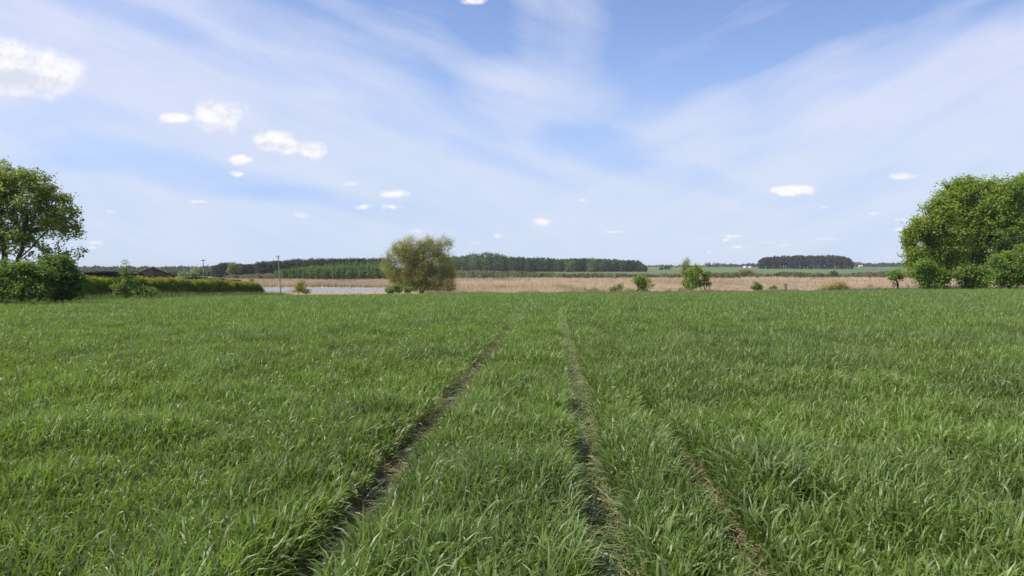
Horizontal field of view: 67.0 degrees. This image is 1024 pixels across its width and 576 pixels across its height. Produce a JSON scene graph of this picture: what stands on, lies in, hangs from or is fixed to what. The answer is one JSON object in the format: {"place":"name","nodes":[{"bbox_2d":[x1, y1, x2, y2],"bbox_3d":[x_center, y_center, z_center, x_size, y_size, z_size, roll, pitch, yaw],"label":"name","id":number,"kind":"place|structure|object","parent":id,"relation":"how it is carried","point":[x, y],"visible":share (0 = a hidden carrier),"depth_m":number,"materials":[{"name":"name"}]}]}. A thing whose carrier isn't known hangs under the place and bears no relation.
{"place":"outdoors","nodes":[
{"label":"outdoors","id":0,"kind":"place"},
{"bbox_2d":[139,267,175,291],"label":"summer house","id":1,"kind":"structure","parent":0,"point":[152,272],"depth_m":95.33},
{"bbox_2d":[265,288,414,290],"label":"water","id":2,"kind":"structure","parent":0,"point":[330,289],"depth_m":294.68,"materials":[{"name":"grey liquid"}]},
{"bbox_2d":[0,285,1023,304],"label":"verge grass","id":3,"kind":"structure","parent":0,"point":[108,296],"depth_m":88.00,"materials":[{"name":"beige plant"}]},
{"bbox_2d":[0,0,1023,266],"label":"sky","id":4,"kind":"structure","parent":0,"point":[184,132],"materials":[{"name":"blue"}]},
{"bbox_2d":[31,266,1020,575],"bbox_3d":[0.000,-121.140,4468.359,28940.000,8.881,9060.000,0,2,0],"label":"ground","id":5,"kind":"structure","parent":0,"point":[655,272],"depth_m":11.44,"materials":[{"name":"brown soil"}]},
{"bbox_2d":[0,255,60,303],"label":"bush","id":6,"kind":"object","parent":5,"relation":"on","point":[20,280],"visible":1,"depth_m":46.41,"materials":[{"name":"green plant"}]},
{"bbox_2d":[0,155,87,266],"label":"maple tree","id":7,"kind":"object","parent":5,"relation":"on","point":[17,234],"visible":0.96,"depth_m":63.41,"materials":[{"name":"green plant"}]},
{"bbox_2d":[33,252,91,303],"bbox_3d":[-28.936,-0.533,48.920,3.998,3.525,2.867,0,2,-13],"label":"bush","id":8,"kind":"object","parent":5,"relation":"on","point":[71,280],"visible":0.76,"depth_m":48.64,"materials":[{"name":"green plant"}]},
{"bbox_2d":[84,271,118,284],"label":"garden shed","id":9,"kind":"structure","parent":5,"relation":"on","point":[103,273],"depth_m":73.51,"materials":[{"name":"black"}]},
{"bbox_2d":[109,273,143,284],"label":"garden shed","id":10,"kind":"structure","parent":5,"relation":"on","point":[133,274],"depth_m":76.67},
{"bbox_2d":[108,259,158,299],"bbox_3d":[-28.397,-0.522,57.963,3.915,3.399,2.064,0,2,0],"label":"elder shrub","id":11,"kind":"object","parent":5,"relation":"on","point":[123,289],"visible":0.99,"depth_m":57.79,"materials":[{"name":"green plant"}]},
{"bbox_2d":[4,273,265,300],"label":"hedge","id":12,"kind":"object","parent":5,"relation":"on","point":[100,285],"visible":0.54,"depth_m":73.41,"materials":[{"name":"green plant"}]},
{"bbox_2d":[76,265,216,276],"bbox_3d":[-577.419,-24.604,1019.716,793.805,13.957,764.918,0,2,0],"label":"distant wood","id":13,"kind":"object","parent":5,"relation":"on","point":[171,270],"visible":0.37,"depth_m":1300.24,"materials":[{"name":"green plant"}]},
{"bbox_2d":[176,271,187,276],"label":"bush","id":14,"kind":"object","parent":5,"relation":"on","point":[182,273],"visible":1,"depth_m":419.99,"materials":[{"name":"green plant"}]},
{"bbox_2d":[188,266,197,274],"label":"bush","id":15,"kind":"object","parent":5,"relation":"on","point":[194,270],"visible":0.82,"depth_m":299.61,"materials":[{"name":"green plant"}]},
{"bbox_2d":[180,277,207,279],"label":"garden shed","id":16,"kind":"structure","parent":5,"relation":"on","point":[195,278],"depth_m":110.57,"materials":[{"name":"grey"}]},
{"bbox_2d":[226,262,241,274],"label":"broadleaf tree","id":17,"kind":"object","parent":5,"relation":"on","point":[232,267],"visible":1,"depth_m":511.50,"materials":[{"name":"green plant"}]},
{"bbox_2d":[276,255,280,291],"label":"utility pole","id":18,"kind":"object","parent":5,"relation":"on","point":[279,272],"visible":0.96,"depth_m":139.92,"materials":[{"name":"grey wood"}]},
{"bbox_2d":[209,257,388,277],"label":"pine wood","id":19,"kind":"object","parent":5,"relation":"on","point":[221,269],"visible":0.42,"depth_m":520.91,"materials":[{"name":"green plant"}]},
{"bbox_2d":[288,280,310,294],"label":"bush","id":20,"kind":"object","parent":5,"relation":"on","point":[298,288],"visible":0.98,"depth_m":149.68,"materials":[{"name":"green plant"}]},
{"bbox_2d":[274,260,392,280],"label":"poplar plantation","id":21,"kind":"object","parent":5,"relation":"on","point":[361,271],"visible":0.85,"depth_m":440.65,"materials":[{"name":"green plant"}]},
{"bbox_2d":[384,281,415,293],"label":"bush","id":22,"kind":"object","parent":5,"relation":"on","point":[392,289],"visible":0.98,"depth_m":111.76,"materials":[{"name":"green plant"}]},
{"bbox_2d":[379,232,458,293],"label":"willow tree","id":23,"kind":"object","parent":5,"relation":"on","point":[422,269],"visible":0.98,"depth_m":117.18,"materials":[{"name":"green plant"}]},
{"bbox_2d":[440,279,460,292],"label":"bush","id":24,"kind":"object","parent":5,"relation":"on","point":[449,284],"visible":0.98,"depth_m":114.03,"materials":[{"name":"brown plant"}]},
{"bbox_2d":[450,254,459,270],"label":"broadleaf tree","id":25,"kind":"object","parent":5,"relation":"on","point":[456,265],"visible":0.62,"depth_m":823.40,"materials":[{"name":"green plant"}]},
{"bbox_2d":[458,255,468,271],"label":"broadleaf tree","id":26,"kind":"object","parent":5,"relation":"on","point":[463,262],"visible":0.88,"depth_m":824.03,"materials":[{"name":"green plant"}]},
{"bbox_2d":[467,251,479,271],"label":"broadleaf tree","id":27,"kind":"object","parent":5,"relation":"on","point":[471,265],"visible":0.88,"depth_m":822.58,"materials":[{"name":"green plant"}]},
{"bbox_2d":[476,261,484,270],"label":"broadleaf tree","id":28,"kind":"object","parent":5,"relation":"on","point":[479,266],"visible":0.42,"depth_m":823.43,"materials":[{"name":"green plant"}]},
{"bbox_2d":[477,251,491,270],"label":"broadleaf tree","id":29,"kind":"object","parent":5,"relation":"on","point":[482,260],"visible":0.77,"depth_m":824.93,"materials":[{"name":"green plant"}]},
{"bbox_2d":[491,253,502,270],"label":"broadleaf tree","id":30,"kind":"object","parent":5,"relation":"on","point":[497,263],"visible":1,"depth_m":823.03,"materials":[{"name":"green plant"}]},
{"bbox_2d":[0,287,1023,575],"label":"cereal crop","id":31,"kind":"object","parent":5,"relation":"on","point":[880,435],"visible":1,"depth_m":6.89,"materials":[{"name":"green plant"}]},
{"bbox_2d":[295,320,775,575],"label":"trampled leaf","id":32,"kind":"object","parent":5,"relation":"on","point":[584,427],"visible":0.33,"depth_m":5.88,"materials":[{"name":"green plant"}]},
{"bbox_2d":[317,332,768,574],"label":"soil clod","id":33,"kind":"object","parent":5,"relation":"on","point":[393,472],"visible":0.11,"depth_m":7.20,"materials":[{"name":"brown soil"}]},
{"bbox_2d":[447,252,647,271],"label":"distant wood","id":34,"kind":"object","parent":5,"relation":"on","point":[533,264],"visible":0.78,"depth_m":858.76,"materials":[{"name":"green plant"}]},
{"bbox_2d":[82,276,1023,294],"bbox_3d":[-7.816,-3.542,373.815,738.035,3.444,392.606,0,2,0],"label":"reed bed","id":35,"kind":"object","parent":5,"relation":"on","point":[516,284],"visible":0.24,"depth_m":320.99,"materials":[{"name":"beige plant"}]},
{"bbox_2d":[222,270,911,279],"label":"willow scrub","id":36,"kind":"object","parent":5,"relation":"on","point":[499,274],"visible":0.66,"depth_m":523.90,"materials":[{"name":"green plant"}]},
{"bbox_2d":[563,259,574,271],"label":"broadleaf tree","id":37,"kind":"object","parent":5,"relation":"on","point":[567,269],"visible":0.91,"depth_m":823.29,"materials":[{"name":"green plant"}]},
{"bbox_2d":[586,257,596,271],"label":"broadleaf tree","id":38,"kind":"object","parent":5,"relation":"on","point":[590,268],"visible":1,"depth_m":823.75,"materials":[{"name":"green plant"}]},
{"bbox_2d":[609,282,623,292],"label":"bush","id":39,"kind":"object","parent":5,"relation":"on","point":[614,288],"visible":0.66,"depth_m":123.75,"materials":[{"name":"green plant"}]},
{"bbox_2d":[626,274,649,292],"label":"hawthorn bush","id":40,"kind":"object","parent":5,"relation":"on","point":[640,282],"visible":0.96,"depth_m":121.73,"materials":[{"name":"green plant"}]},
{"bbox_2d":[642,277,656,290],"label":"thorn shrub","id":41,"kind":"object","parent":5,"relation":"on","point":[650,286],"visible":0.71,"depth_m":122.89,"materials":[{"name":"brown plant"}]},
{"bbox_2d":[645,264,704,266],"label":"distant wood","id":42,"kind":"object","parent":5,"relation":"on","point":[662,265],"visible":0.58,"depth_m":2033.08,"materials":[{"name":"green plant"}]},
{"bbox_2d":[664,287,686,291],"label":"bush","id":43,"kind":"object","parent":5,"relation":"on","point":[682,288],"visible":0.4,"depth_m":124.09,"materials":[{"name":"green plant"}]},
{"bbox_2d":[678,256,694,282],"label":"willow tree","id":44,"kind":"object","parent":5,"relation":"on","point":[685,266],"visible":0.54,"depth_m":189.45,"materials":[{"name":"green plant"}]},
{"bbox_2d":[679,268,701,290],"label":"young tree","id":45,"kind":"object","parent":5,"relation":"on","point":[694,277],"visible":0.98,"depth_m":127.72,"materials":[{"name":"green plant"}]},
{"bbox_2d":[692,263,711,288],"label":"young tree","id":46,"kind":"object","parent":5,"relation":"on","point":[702,282],"visible":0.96,"depth_m":127.80,"materials":[{"name":"green plant"}]},
{"bbox_2d":[703,262,718,266],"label":"broadleaf tree","id":47,"kind":"object","parent":5,"relation":"on","point":[710,264],"visible":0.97,"depth_m":1497.82,"materials":[{"name":"green plant"}]},
{"bbox_2d":[708,263,757,266],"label":"distant wood","id":48,"kind":"object","parent":5,"relation":"on","point":[737,265],"visible":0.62,"depth_m":2016.72,"materials":[{"name":"green plant"}]},
{"bbox_2d":[737,268,755,272],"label":"bush","id":49,"kind":"object","parent":5,"relation":"on","point":[748,270],"visible":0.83,"depth_m":559.02,"materials":[{"name":"green plant"}]},
{"bbox_2d":[750,281,763,290],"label":"bush","id":50,"kind":"object","parent":5,"relation":"on","point":[757,286],"visible":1,"depth_m":199.56,"materials":[{"name":"green plant"}]},
{"bbox_2d":[757,254,854,268],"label":"pine wood","id":51,"kind":"object","parent":5,"relation":"on","point":[821,261],"visible":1,"depth_m":1127.21,"materials":[{"name":"green plant"}]},
{"bbox_2d":[816,279,850,290],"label":"sallow bush","id":52,"kind":"object","parent":5,"relation":"on","point":[837,285],"visible":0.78,"depth_m":117.42,"materials":[{"name":"beige plant"}]},
{"bbox_2d":[829,271,837,276],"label":"bush","id":53,"kind":"object","parent":5,"relation":"on","point":[834,273],"visible":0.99,"depth_m":514.00,"materials":[{"name":"green plant"}]},
{"bbox_2d":[854,262,908,266],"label":"distant wood","id":54,"kind":"object","parent":5,"relation":"on","point":[884,264],"visible":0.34,"depth_m":2012.51,"materials":[{"name":"green plant"}]},
{"bbox_2d":[885,268,907,287],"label":"apple tree","id":55,"kind":"object","parent":5,"relation":"on","point":[894,275],"visible":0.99,"depth_m":99.71,"materials":[{"name":"green plant"}]},
{"bbox_2d":[904,255,956,289],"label":"bush","id":56,"kind":"object","parent":5,"relation":"on","point":[927,266],"visible":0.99,"depth_m":83.52,"materials":[{"name":"green plant"}]},
{"bbox_2d":[893,190,980,284],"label":"maple tree","id":57,"kind":"object","parent":5,"relation":"on","point":[934,229],"visible":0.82,"depth_m":87.05,"materials":[{"name":"green plant"}]},
{"bbox_2d":[939,262,994,288],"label":"bush","id":58,"kind":"object","parent":5,"relation":"on","point":[965,274],"visible":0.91,"depth_m":83.53,"materials":[{"name":"green plant"}]},
{"bbox_2d":[929,173,1008,280],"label":"maple tree","id":59,"kind":"object","parent":5,"relation":"on","point":[960,192],"visible":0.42,"depth_m":90.02,"materials":[{"name":"green plant"}]},
{"bbox_2d":[968,171,1023,282],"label":"maple tree","id":60,"kind":"object","parent":5,"relation":"on","point":[996,203],"visible":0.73,"depth_m":88.65,"materials":[{"name":"green plant"}]},
{"bbox_2d":[983,241,1023,288],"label":"bush","id":61,"kind":"object","parent":5,"relation":"on","point":[1008,269],"visible":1,"depth_m":77.41,"materials":[{"name":"green plant"}]}
]}

